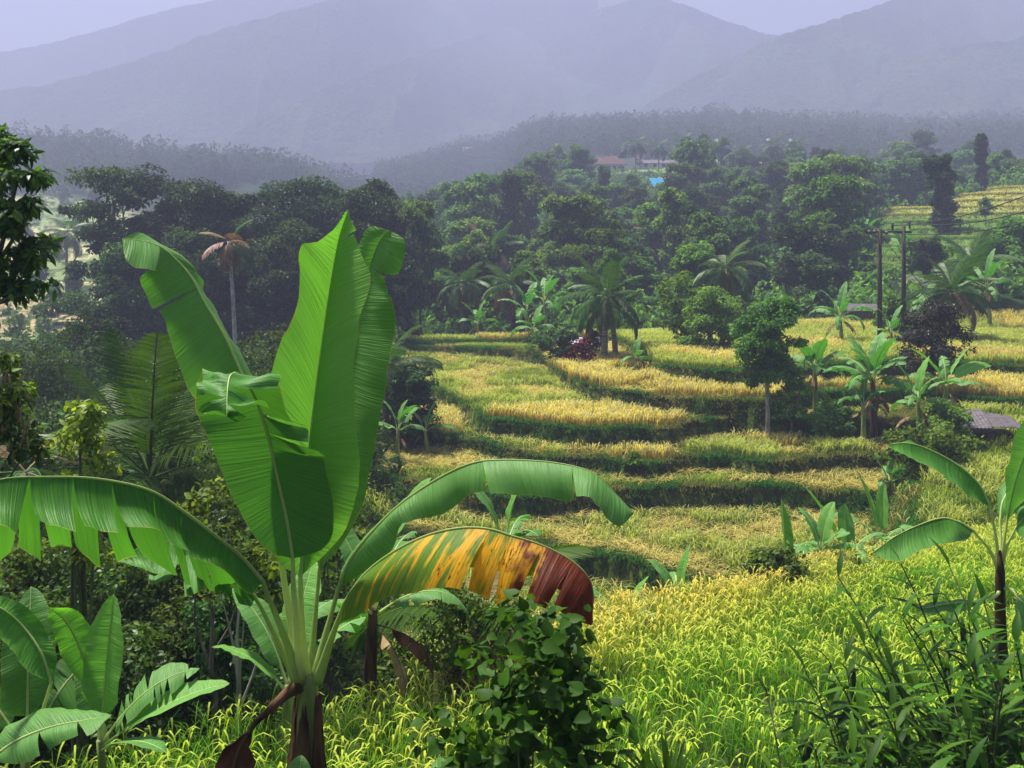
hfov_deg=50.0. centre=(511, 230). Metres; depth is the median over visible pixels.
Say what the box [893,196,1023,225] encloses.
power wire
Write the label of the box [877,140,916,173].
spreading tree
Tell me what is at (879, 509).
banana plant
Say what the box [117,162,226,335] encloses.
broadleaf tree
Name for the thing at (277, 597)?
sapling
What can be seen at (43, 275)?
broadleaf tree
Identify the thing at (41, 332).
coconut palm
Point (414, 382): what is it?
dark bush
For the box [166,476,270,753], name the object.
sapling
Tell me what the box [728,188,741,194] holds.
broadleaf tree
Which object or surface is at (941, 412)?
dark bush
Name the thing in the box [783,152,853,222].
broadleaf tree
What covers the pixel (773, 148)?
coconut palm
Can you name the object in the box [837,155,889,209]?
spreading tree
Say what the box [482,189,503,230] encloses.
spreading tree
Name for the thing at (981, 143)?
conifer
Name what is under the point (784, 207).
tall tree
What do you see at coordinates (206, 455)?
thicket bush
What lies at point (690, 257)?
spreading tree
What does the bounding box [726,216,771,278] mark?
spreading tree
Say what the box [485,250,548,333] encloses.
broadleaf tree
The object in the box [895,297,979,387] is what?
broadleaf tree
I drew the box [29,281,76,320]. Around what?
spreading tree
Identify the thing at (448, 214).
spreading tree
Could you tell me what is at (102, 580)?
thicket bush
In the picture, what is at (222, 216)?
broadleaf tree
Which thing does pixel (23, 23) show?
sky
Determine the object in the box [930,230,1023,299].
coconut palm
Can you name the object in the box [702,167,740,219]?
broadleaf tree
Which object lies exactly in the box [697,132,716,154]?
broadleaf tree
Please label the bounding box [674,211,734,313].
broadleaf tree
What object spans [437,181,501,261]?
spreading tree
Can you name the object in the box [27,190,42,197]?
broadleaf tree
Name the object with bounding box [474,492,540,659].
banana plant
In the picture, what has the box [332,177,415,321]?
broadleaf tree
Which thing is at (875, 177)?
spreading tree
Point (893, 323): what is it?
banana plant
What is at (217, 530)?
thicket bush
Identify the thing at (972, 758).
lance leaved plant
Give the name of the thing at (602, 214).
tall tree
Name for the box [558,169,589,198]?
spreading tree
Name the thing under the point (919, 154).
broadleaf tree
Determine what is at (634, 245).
broadleaf tree
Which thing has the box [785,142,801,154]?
broadleaf tree
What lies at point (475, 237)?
broadleaf tree
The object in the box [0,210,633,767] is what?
banana plant
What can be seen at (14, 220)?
broadleaf tree
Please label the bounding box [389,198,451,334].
spreading tree
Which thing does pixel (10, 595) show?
thicket bush
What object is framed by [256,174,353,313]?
broadleaf tree
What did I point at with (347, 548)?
banana plant
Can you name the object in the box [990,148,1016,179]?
tall tree
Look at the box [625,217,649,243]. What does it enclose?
spreading tree
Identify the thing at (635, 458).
dark bush
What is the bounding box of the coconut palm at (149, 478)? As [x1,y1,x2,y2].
[33,327,290,597]
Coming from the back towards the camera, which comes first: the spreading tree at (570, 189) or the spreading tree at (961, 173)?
the spreading tree at (570, 189)
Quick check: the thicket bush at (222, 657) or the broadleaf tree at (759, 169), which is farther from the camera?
the broadleaf tree at (759, 169)
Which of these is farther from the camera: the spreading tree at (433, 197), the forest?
the forest
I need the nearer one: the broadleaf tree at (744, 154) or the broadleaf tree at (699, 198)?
the broadleaf tree at (699, 198)
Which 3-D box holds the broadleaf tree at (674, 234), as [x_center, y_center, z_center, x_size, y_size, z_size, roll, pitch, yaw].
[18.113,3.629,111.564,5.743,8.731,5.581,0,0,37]
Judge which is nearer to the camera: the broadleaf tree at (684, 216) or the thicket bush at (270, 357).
the thicket bush at (270, 357)
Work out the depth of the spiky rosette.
6.53 m
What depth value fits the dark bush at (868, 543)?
25.39 m
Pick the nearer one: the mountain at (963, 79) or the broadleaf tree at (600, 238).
the broadleaf tree at (600, 238)
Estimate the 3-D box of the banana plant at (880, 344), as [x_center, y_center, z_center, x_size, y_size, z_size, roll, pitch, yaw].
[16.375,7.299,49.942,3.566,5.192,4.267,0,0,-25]
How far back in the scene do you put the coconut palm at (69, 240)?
149.48 m
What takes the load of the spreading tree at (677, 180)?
on the ground at (610, 569)
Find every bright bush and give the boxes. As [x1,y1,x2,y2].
[525,325,580,350]
[871,289,908,331]
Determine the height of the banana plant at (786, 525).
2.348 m
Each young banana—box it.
[288,755,310,767]
[431,757,444,767]
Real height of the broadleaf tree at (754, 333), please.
7.030 m
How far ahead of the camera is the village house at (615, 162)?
312.02 m
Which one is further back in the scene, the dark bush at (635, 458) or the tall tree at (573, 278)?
the tall tree at (573, 278)
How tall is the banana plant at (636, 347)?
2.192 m
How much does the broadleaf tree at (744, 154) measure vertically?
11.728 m
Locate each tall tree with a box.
[416,193,431,218]
[491,168,530,252]
[558,267,590,320]
[571,197,605,268]
[579,181,591,194]
[594,165,613,200]
[650,187,689,276]
[676,136,695,152]
[725,167,742,196]
[747,210,768,258]
[771,183,791,223]
[771,201,793,263]
[785,157,797,163]
[809,146,820,158]
[816,148,835,160]
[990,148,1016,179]
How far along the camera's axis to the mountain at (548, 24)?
1398.64 m
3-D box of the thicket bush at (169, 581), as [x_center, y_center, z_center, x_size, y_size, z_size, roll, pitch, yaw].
[-5.109,5.931,17.907,2.539,2.746,2.556,0,0,0]
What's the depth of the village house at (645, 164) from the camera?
328.77 m
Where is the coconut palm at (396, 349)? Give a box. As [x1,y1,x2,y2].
[382,325,442,441]
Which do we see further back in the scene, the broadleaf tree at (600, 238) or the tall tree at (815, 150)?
the tall tree at (815, 150)
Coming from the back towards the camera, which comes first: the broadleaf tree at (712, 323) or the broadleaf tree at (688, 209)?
the broadleaf tree at (688, 209)
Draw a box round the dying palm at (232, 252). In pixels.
[200,219,255,346]
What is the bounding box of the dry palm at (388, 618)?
[342,533,595,729]
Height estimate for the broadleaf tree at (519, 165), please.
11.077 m
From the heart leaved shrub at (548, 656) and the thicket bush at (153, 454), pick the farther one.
the thicket bush at (153, 454)
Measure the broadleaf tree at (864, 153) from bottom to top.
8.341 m
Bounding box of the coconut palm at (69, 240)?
[37,215,89,292]
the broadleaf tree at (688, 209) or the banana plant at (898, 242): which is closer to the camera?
the banana plant at (898, 242)
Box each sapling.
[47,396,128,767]
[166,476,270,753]
[197,545,283,731]
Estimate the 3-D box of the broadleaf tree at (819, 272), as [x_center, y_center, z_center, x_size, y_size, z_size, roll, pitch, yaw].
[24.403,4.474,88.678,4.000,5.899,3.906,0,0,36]
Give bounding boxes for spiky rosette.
[614,727,719,767]
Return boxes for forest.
[1,102,1023,199]
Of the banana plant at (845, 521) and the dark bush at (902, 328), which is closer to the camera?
the banana plant at (845, 521)
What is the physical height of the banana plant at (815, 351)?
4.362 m
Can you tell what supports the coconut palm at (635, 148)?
on the ground at (610, 569)
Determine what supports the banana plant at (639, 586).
on the ground at (610, 569)
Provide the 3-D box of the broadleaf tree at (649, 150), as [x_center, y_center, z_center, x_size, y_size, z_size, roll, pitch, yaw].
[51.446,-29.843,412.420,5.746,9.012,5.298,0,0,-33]
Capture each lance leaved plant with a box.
[733,744,959,767]
[743,672,927,767]
[758,748,788,767]
[776,637,1021,767]
[789,636,962,767]
[800,719,922,767]
[813,608,1023,767]
[833,705,1002,767]
[834,548,1023,767]
[846,632,1023,767]
[848,712,975,767]
[879,536,1023,765]
[896,677,1020,767]
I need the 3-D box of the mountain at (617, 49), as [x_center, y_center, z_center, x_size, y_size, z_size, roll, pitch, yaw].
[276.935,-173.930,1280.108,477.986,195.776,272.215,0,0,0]
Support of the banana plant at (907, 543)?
on the ground at (610, 569)
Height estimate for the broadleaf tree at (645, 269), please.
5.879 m
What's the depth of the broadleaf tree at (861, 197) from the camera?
128.77 m
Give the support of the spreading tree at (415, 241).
on the ground at (610, 569)
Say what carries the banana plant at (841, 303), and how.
on the ground at (610, 569)
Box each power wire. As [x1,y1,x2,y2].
[887,222,1023,234]
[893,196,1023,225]
[910,211,1023,224]
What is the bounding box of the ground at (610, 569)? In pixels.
[0,111,1023,767]
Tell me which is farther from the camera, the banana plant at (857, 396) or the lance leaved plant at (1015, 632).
the banana plant at (857, 396)
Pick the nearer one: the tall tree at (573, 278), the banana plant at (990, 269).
the banana plant at (990, 269)
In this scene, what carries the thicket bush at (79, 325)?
on the ground at (610, 569)
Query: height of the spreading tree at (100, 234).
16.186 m
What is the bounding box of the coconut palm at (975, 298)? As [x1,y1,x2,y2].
[903,254,998,337]
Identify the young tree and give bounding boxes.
[654,270,703,340]
[976,195,997,227]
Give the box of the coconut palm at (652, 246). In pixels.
[629,225,671,263]
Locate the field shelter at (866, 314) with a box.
[845,304,876,322]
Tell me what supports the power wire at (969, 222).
attached to the power pole
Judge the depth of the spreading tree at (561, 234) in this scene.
111.53 m
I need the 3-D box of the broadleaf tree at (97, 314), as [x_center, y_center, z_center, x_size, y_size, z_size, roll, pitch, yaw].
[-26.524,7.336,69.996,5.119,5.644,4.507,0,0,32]
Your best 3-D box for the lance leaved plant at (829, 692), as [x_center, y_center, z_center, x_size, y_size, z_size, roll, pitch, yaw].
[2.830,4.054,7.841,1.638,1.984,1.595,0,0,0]
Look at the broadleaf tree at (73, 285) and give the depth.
129.47 m
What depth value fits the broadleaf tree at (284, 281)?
82.94 m
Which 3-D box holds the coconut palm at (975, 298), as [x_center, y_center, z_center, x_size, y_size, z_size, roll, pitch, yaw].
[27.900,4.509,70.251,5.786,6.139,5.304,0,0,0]
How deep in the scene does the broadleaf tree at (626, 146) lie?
406.15 m
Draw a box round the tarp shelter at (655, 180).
[646,178,663,190]
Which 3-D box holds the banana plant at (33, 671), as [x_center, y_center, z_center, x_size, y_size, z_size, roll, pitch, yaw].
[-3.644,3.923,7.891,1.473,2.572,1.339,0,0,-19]
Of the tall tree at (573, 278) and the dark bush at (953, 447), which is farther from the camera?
the tall tree at (573, 278)
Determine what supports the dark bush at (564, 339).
on the ground at (610, 569)
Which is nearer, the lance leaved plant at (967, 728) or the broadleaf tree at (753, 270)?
the lance leaved plant at (967, 728)
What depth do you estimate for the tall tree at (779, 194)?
162.11 m
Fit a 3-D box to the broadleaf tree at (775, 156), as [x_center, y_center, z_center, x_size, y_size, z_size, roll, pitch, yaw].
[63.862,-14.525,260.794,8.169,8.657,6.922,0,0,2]
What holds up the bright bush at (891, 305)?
on the ground at (610, 569)
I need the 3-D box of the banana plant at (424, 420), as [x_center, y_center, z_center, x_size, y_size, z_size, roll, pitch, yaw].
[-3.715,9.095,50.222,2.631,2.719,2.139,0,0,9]
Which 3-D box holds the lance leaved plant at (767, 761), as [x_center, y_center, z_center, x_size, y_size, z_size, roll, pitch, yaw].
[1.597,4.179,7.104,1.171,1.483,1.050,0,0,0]
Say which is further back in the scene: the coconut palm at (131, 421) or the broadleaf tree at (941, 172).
the broadleaf tree at (941, 172)
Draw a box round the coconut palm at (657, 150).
[646,138,670,170]
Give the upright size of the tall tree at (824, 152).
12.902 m
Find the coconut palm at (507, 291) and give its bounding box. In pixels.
[476,258,537,332]
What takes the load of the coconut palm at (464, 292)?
on the ground at (610, 569)
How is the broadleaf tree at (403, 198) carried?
on the ground at (610, 569)
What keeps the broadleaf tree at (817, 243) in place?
on the ground at (610, 569)
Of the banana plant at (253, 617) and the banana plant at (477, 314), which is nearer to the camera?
the banana plant at (253, 617)
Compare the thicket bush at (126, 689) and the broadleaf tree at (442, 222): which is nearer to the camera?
the thicket bush at (126, 689)
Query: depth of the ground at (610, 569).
47.09 m
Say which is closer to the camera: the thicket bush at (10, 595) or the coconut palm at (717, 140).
the thicket bush at (10, 595)
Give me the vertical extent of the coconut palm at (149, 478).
5.845 m
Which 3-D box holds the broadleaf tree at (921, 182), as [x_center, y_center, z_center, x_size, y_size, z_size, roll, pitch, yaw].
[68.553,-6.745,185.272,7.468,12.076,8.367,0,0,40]
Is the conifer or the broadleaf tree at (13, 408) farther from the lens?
the conifer
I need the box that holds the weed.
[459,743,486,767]
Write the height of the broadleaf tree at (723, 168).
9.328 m
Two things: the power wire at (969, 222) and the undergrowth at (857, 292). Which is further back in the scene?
the undergrowth at (857, 292)
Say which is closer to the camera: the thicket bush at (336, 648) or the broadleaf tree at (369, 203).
the thicket bush at (336, 648)
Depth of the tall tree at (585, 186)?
201.71 m
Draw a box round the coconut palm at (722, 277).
[692,240,766,320]
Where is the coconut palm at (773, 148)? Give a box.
[758,135,785,159]
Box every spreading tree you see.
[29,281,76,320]
[30,164,147,330]
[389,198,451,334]
[402,233,434,291]
[425,189,447,223]
[427,182,466,228]
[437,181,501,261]
[437,217,500,270]
[441,194,495,243]
[463,172,504,219]
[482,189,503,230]
[489,234,527,282]
[504,257,549,303]
[522,152,560,208]
[528,192,620,287]
[530,211,566,245]
[546,181,568,209]
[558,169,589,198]
[559,146,595,182]
[559,183,579,198]
[585,153,598,173]
[598,209,637,255]
[605,182,626,229]
[620,186,654,220]
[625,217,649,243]
[652,161,703,201]
[653,182,663,208]
[669,137,719,193]
[670,240,720,314]
[717,206,731,220]
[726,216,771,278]
[768,157,838,223]
[782,161,797,181]
[783,186,840,245]
[799,172,874,262]
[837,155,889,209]
[864,172,889,212]
[871,157,929,206]
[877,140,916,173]
[910,129,941,164]
[950,162,965,169]
[950,169,968,197]
[951,149,990,183]
[958,165,976,187]
[960,139,992,153]
[965,172,989,186]
[1007,159,1023,172]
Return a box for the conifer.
[973,133,990,190]
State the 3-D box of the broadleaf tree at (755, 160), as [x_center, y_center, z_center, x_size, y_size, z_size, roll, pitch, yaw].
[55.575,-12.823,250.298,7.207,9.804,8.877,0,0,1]
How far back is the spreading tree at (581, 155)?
232.70 m
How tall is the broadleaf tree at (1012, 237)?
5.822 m
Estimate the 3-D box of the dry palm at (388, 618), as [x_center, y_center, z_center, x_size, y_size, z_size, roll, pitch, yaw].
[-0.550,5.096,13.614,3.086,2.358,2.802,0,0,-36]
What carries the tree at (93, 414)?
on the ground at (610, 569)
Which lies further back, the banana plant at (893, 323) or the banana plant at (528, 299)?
the banana plant at (528, 299)
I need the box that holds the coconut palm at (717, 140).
[713,136,732,164]
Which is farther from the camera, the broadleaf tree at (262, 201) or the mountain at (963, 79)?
the mountain at (963, 79)
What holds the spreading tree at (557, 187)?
on the ground at (610, 569)
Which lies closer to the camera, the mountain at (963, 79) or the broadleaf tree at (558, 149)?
the broadleaf tree at (558, 149)
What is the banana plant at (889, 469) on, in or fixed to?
on the ground at (610, 569)
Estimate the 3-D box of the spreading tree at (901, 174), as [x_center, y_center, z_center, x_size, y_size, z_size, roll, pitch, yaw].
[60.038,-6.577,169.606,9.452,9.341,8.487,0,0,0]
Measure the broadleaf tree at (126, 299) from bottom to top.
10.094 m
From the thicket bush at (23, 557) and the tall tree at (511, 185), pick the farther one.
the tall tree at (511, 185)
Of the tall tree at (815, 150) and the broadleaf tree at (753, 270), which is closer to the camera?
the broadleaf tree at (753, 270)
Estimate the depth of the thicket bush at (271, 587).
14.37 m
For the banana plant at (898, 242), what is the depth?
104.40 m
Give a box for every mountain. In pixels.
[0,0,597,90]
[0,0,736,172]
[201,26,647,175]
[546,0,778,94]
[633,0,1023,118]
[811,36,1023,118]
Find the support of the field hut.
on the ground at (610, 569)
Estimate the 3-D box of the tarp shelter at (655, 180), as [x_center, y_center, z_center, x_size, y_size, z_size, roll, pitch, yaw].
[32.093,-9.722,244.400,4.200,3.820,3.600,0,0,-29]
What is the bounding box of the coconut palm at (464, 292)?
[431,261,491,333]
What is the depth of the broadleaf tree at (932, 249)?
99.29 m
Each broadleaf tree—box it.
[0,123,65,308]
[0,350,54,476]
[21,223,34,240]
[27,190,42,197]
[30,258,48,280]
[51,302,131,375]
[56,180,72,202]
[58,241,189,353]
[62,275,87,313]
[83,187,101,209]
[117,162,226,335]
[131,226,261,354]
[159,177,280,347]
[221,189,329,324]
[232,219,324,349]
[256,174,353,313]
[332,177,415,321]
[342,219,422,335]
[386,191,418,226]
[424,271,461,321]
[435,180,461,244]
[447,228,492,294]
[447,243,502,325]
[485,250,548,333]
[513,161,529,171]
[516,171,551,247]
[520,209,542,227]
[525,237,562,278]
[539,191,557,230]
[540,152,560,175]
[549,144,568,174]
[557,157,578,176]
[564,220,640,309]
[566,183,612,223]
[569,143,594,178]
[590,245,626,327]
[604,183,642,209]
[616,236,662,294]
[619,207,650,246]
[621,142,631,157]
[623,173,646,187]
[628,258,670,313]
[631,202,670,274]
[642,139,654,159]
[662,224,695,298]
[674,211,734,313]
[677,285,743,348]
[678,183,722,216]
[679,204,741,255]
[681,210,700,223]
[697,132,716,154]
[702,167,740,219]
[705,159,730,174]
[710,136,731,175]
[721,262,751,306]
[722,150,737,168]
[726,178,772,240]
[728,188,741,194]
[728,295,806,438]
[729,242,774,301]
[734,146,753,175]
[737,175,770,216]
[739,165,760,177]
[746,153,770,173]
[754,166,766,173]
[756,160,798,218]
[759,151,769,165]
[759,334,814,437]
[764,218,777,245]
[767,152,786,163]
[769,191,791,210]
[770,222,851,303]
[782,147,806,164]
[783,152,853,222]
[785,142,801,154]
[790,249,839,318]
[820,224,862,291]
[829,162,850,202]
[835,144,848,157]
[836,177,882,248]
[842,214,877,259]
[855,148,868,159]
[869,154,884,173]
[885,148,916,163]
[890,151,929,205]
[893,159,935,203]
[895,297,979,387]
[906,237,950,279]
[918,152,963,235]
[941,148,962,169]
[979,153,1010,190]
[981,214,1023,269]
[1000,158,1023,185]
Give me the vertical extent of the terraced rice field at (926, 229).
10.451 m
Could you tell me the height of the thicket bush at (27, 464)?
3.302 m
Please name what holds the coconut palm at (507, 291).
on the ground at (610, 569)
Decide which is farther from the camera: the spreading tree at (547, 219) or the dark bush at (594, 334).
the spreading tree at (547, 219)
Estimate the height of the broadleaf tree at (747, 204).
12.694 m
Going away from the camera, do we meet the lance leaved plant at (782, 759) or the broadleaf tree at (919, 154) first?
the lance leaved plant at (782, 759)
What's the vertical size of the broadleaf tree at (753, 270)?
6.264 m
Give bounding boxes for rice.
[4,513,1023,767]
[334,308,1023,675]
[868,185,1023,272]
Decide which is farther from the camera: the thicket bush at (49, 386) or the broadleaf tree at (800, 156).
the broadleaf tree at (800, 156)
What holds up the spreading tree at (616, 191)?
on the ground at (610, 569)
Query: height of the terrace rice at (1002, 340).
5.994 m
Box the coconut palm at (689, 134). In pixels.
[668,132,693,149]
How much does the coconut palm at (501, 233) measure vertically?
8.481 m
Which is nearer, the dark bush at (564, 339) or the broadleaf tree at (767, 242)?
the dark bush at (564, 339)
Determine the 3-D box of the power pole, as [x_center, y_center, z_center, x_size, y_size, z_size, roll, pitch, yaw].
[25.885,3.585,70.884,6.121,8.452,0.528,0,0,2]
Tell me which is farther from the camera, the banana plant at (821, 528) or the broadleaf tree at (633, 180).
the broadleaf tree at (633, 180)
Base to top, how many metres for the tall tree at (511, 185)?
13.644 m
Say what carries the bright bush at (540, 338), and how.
on the ground at (610, 569)
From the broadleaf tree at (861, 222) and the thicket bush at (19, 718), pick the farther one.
the broadleaf tree at (861, 222)
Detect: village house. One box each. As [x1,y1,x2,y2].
[595,156,626,172]
[618,149,641,169]
[640,160,674,169]
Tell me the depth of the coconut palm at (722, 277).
79.74 m
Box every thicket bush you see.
[0,332,87,439]
[0,433,132,553]
[0,533,120,653]
[0,545,152,673]
[0,565,69,764]
[0,582,126,767]
[0,640,60,767]
[24,311,159,416]
[30,391,184,505]
[37,622,200,767]
[39,621,140,767]
[87,540,191,665]
[89,608,227,764]
[119,366,227,520]
[124,510,249,755]
[125,509,267,643]
[154,593,287,763]
[191,415,345,624]
[192,323,286,438]
[218,526,290,742]
[259,482,402,700]
[321,581,427,734]
[367,386,397,491]
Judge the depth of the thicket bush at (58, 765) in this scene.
12.60 m
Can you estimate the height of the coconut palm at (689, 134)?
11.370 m
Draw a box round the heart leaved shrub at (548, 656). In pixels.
[406,589,649,767]
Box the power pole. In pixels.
[865,220,957,334]
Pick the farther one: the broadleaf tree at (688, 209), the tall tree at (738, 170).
the tall tree at (738, 170)
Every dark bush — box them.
[359,639,439,726]
[380,359,443,449]
[390,581,526,715]
[548,329,578,358]
[585,330,600,351]
[623,450,647,473]
[699,575,770,608]
[738,540,812,596]
[805,398,859,439]
[835,539,897,572]
[867,420,985,474]
[894,322,942,342]
[915,399,987,452]
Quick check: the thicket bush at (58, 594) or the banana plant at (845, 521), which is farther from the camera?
the banana plant at (845, 521)
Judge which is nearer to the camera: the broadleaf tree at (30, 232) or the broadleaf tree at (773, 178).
the broadleaf tree at (773, 178)
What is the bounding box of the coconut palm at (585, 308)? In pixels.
[557,254,644,358]
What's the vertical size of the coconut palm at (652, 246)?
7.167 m
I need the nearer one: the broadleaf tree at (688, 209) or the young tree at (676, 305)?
the young tree at (676, 305)
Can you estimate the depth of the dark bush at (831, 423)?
49.60 m
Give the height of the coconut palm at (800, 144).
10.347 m
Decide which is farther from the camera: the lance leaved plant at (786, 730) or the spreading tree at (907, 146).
the spreading tree at (907, 146)
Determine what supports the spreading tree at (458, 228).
on the ground at (610, 569)
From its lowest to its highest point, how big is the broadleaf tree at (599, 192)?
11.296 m
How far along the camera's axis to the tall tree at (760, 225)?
122.59 m
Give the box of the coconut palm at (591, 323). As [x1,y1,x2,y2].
[580,294,655,355]
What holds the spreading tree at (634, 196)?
on the ground at (610, 569)
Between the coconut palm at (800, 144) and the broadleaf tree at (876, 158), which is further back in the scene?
the coconut palm at (800, 144)
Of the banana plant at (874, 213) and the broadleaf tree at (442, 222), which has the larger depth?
the broadleaf tree at (442, 222)
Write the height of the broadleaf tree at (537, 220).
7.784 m
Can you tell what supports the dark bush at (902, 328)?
on the ground at (610, 569)
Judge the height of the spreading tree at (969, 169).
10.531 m
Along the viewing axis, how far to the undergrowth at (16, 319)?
105.72 m
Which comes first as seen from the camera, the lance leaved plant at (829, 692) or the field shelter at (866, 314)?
the lance leaved plant at (829, 692)
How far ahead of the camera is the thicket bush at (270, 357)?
35.79 m
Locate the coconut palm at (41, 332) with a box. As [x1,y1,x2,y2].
[20,330,112,397]
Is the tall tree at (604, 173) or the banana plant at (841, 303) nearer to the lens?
the banana plant at (841, 303)
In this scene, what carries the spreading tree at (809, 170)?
on the ground at (610, 569)
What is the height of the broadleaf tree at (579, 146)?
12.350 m
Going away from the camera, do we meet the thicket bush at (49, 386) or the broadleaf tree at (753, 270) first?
the thicket bush at (49, 386)
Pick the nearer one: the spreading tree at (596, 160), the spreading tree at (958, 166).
the spreading tree at (958, 166)
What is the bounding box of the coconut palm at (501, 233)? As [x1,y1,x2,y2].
[467,221,524,272]
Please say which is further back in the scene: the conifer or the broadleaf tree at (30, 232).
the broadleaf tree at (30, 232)
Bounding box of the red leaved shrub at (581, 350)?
[560,334,596,363]
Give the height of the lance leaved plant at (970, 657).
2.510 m
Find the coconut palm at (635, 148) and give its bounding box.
[622,135,648,171]
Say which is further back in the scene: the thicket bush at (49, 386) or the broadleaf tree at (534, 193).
the broadleaf tree at (534, 193)
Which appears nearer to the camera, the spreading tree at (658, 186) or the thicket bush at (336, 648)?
the thicket bush at (336, 648)
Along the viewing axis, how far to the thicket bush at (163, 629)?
12.95 m
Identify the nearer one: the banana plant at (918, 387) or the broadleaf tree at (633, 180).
the banana plant at (918, 387)
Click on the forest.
(415, 174)
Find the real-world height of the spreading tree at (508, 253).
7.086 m
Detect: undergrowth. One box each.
[0,187,125,337]
[0,309,416,723]
[409,164,1023,336]
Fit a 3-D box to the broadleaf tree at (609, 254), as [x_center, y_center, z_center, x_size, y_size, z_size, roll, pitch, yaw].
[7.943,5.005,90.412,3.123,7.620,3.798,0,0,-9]
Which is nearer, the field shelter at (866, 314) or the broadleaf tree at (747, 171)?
the field shelter at (866, 314)
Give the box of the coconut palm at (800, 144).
[782,136,808,152]
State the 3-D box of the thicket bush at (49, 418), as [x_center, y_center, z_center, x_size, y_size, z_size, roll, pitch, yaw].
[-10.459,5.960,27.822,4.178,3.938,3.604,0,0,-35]
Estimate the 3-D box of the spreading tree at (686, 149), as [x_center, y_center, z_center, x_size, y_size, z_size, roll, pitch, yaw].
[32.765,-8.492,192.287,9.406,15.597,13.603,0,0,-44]
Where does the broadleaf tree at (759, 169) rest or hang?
on the ground at (610, 569)
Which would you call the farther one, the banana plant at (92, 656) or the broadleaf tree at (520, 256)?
the broadleaf tree at (520, 256)
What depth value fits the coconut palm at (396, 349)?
51.84 m
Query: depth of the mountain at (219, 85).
1012.19 m
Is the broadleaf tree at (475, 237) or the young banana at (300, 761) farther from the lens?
the broadleaf tree at (475, 237)
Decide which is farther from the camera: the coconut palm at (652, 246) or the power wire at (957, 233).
the coconut palm at (652, 246)
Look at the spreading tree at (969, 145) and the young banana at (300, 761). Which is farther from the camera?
the spreading tree at (969, 145)
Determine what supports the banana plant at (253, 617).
on the ground at (610, 569)
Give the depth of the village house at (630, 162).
325.69 m
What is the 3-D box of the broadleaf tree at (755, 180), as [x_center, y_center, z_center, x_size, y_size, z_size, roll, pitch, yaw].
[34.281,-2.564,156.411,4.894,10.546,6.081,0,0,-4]
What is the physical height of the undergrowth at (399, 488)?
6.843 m
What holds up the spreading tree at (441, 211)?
on the ground at (610, 569)
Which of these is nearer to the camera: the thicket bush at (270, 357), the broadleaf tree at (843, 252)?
the thicket bush at (270, 357)
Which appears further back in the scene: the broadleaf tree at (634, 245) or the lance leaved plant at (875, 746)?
the broadleaf tree at (634, 245)
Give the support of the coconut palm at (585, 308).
on the ground at (610, 569)
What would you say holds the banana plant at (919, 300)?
on the ground at (610, 569)
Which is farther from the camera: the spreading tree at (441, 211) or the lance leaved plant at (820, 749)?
the spreading tree at (441, 211)
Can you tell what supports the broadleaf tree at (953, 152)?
on the ground at (610, 569)
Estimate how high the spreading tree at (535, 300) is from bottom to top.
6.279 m
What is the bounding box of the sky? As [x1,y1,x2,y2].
[0,0,889,176]
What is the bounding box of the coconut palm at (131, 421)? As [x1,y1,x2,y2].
[0,415,157,599]
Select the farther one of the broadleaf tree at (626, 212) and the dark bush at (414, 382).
the broadleaf tree at (626, 212)
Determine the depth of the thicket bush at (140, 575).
17.04 m
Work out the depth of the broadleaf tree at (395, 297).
81.77 m
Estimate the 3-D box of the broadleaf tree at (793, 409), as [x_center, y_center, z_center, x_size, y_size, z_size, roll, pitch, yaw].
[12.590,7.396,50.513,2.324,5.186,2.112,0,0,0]
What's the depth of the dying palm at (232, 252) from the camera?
71.80 m
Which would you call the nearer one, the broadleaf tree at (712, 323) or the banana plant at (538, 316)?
the broadleaf tree at (712, 323)
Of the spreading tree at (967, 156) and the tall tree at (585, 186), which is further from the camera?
the spreading tree at (967, 156)
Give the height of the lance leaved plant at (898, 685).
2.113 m
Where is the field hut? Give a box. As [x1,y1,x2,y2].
[960,408,1020,444]
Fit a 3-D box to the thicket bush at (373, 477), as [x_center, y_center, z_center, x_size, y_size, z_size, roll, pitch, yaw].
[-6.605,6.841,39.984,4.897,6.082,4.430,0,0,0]
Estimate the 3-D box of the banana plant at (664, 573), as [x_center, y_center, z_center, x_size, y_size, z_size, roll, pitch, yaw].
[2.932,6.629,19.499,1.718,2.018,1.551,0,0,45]
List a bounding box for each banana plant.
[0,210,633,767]
[0,586,110,767]
[47,594,229,767]
[213,562,365,767]
[318,478,467,735]
[379,399,426,455]
[400,400,458,452]
[458,300,499,334]
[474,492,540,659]
[497,282,548,337]
[510,305,555,344]
[525,270,568,335]
[593,576,657,622]
[620,338,650,369]
[635,545,726,616]
[745,500,836,586]
[790,330,849,413]
[795,502,868,564]
[803,485,888,571]
[808,281,874,340]
[822,332,916,439]
[835,471,912,545]
[837,367,887,440]
[864,218,888,237]
[867,451,906,497]
[868,205,897,243]
[871,305,904,339]
[872,421,1023,713]
[885,226,916,257]
[889,355,952,431]
[909,284,942,311]
[909,344,990,407]
[958,248,1014,325]
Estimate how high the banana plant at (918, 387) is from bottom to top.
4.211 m
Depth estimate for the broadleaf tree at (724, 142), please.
269.90 m
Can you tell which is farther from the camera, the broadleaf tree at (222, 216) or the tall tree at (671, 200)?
the tall tree at (671, 200)
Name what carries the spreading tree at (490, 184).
on the ground at (610, 569)
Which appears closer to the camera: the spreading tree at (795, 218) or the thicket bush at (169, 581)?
the thicket bush at (169, 581)

